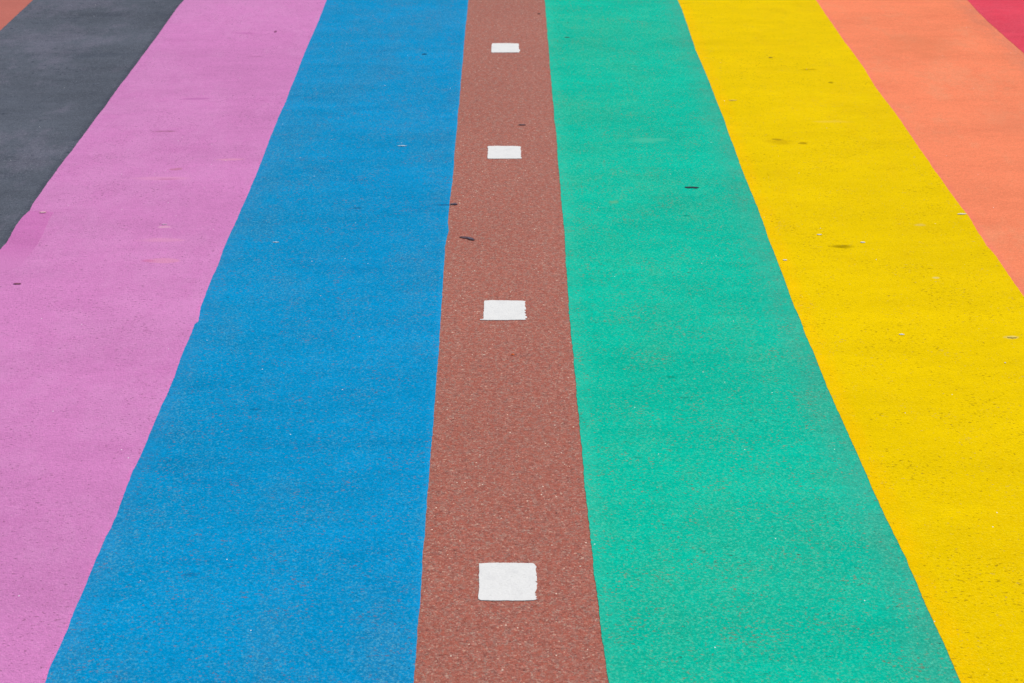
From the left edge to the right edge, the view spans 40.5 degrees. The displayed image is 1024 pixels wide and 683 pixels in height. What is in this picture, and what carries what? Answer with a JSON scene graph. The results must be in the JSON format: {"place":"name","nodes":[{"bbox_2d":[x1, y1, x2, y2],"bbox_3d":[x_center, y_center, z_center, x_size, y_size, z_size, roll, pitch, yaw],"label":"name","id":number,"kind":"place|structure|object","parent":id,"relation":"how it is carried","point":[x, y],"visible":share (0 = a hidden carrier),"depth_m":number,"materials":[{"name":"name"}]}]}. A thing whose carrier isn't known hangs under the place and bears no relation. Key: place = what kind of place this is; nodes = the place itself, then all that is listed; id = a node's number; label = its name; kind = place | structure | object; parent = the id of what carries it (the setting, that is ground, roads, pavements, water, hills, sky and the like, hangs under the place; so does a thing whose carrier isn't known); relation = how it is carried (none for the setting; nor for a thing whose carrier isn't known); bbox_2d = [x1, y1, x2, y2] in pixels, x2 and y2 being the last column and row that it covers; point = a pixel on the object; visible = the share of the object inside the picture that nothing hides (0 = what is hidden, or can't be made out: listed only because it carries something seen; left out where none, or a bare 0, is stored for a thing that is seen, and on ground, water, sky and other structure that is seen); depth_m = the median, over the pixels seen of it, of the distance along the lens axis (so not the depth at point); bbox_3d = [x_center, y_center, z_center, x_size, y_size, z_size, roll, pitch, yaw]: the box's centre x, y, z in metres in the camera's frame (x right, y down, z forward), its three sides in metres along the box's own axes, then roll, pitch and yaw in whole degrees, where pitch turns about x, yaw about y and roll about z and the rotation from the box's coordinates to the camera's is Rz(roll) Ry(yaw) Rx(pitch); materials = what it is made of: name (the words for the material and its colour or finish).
{"place":"outdoors","nodes":[
{"label":"outdoors","id":0,"kind":"place"},
{"bbox_2d":[414,0,608,682],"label":"road","id":1,"kind":"structure","parent":0,"point":[506,479],"depth_m":2.89,"materials":[{"name":"brown asphalt"}]},
{"bbox_2d":[0,0,31,29],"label":"painted stripe","id":2,"kind":"object","parent":1,"relation":"on","point":[10,10],"visible":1,"depth_m":5.40,"materials":[{"name":"paint"}]},
{"bbox_2d":[0,0,182,248],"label":"painted stripe","id":3,"kind":"object","parent":1,"relation":"on","point":[66,67],"visible":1,"depth_m":4.73,"materials":[{"name":"paint"}]},
{"bbox_2d":[0,0,325,682],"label":"painted stripe","id":4,"kind":"object","parent":1,"relation":"on","point":[112,274],"visible":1,"depth_m":3.41,"materials":[{"name":"pink paint"}]},
{"bbox_2d":[45,0,467,682],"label":"painted stripe","id":5,"kind":"object","parent":1,"relation":"on","point":[269,522],"visible":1,"depth_m":2.87,"materials":[{"name":"blue paint"}]},
{"bbox_2d":[460,236,474,240],"bbox_3d":[-0.115,-0.270,3.607,0.044,0.002,0.014,16,33,25],"label":"dry leaf","id":6,"kind":"object","parent":1,"relation":"on","point":[469,238],"visible":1,"depth_m":3.61,"materials":[{"name":"brown plant"}]},
{"bbox_2d":[480,300,526,319],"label":"painted square","id":7,"kind":"structure","parent":1,"relation":"on","point":[504,310],"depth_m":3.26,"materials":[{"name":"white paint"}]},
{"bbox_2d":[487,146,521,158],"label":"painted square","id":8,"kind":"structure","parent":1,"relation":"on","point":[504,152],"depth_m":4.12,"materials":[{"name":"white paint"}]},
{"bbox_2d":[491,43,519,52],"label":"painted square","id":9,"kind":"structure","parent":1,"relation":"on","point":[505,48],"depth_m":4.97,"materials":[{"name":"white paint"}]},
{"bbox_2d":[478,563,537,600],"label":"painted square","id":10,"kind":"structure","parent":1,"relation":"on","point":[507,582],"depth_m":2.41,"materials":[{"name":"white paint"}]},
{"bbox_2d":[545,0,960,682],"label":"painted stripe","id":11,"kind":"object","parent":1,"relation":"on","point":[739,528],"visible":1,"depth_m":2.86,"materials":[{"name":"green paint"}]},
{"bbox_2d":[678,0,1023,682],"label":"painted stripe","id":12,"kind":"object","parent":1,"relation":"on","point":[929,404],"visible":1,"depth_m":3.30,"materials":[{"name":"yellow paint"}]},
{"bbox_2d":[816,0,1023,295],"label":"painted stripe","id":13,"kind":"object","parent":1,"relation":"on","point":[946,77],"visible":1,"depth_m":4.57,"materials":[{"name":"orange paint"}]},
{"bbox_2d":[968,0,1023,52],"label":"painted stripe","id":14,"kind":"object","parent":1,"relation":"on","point":[1005,18],"visible":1,"depth_m":5.31,"materials":[{"name":"paint"}]}
]}

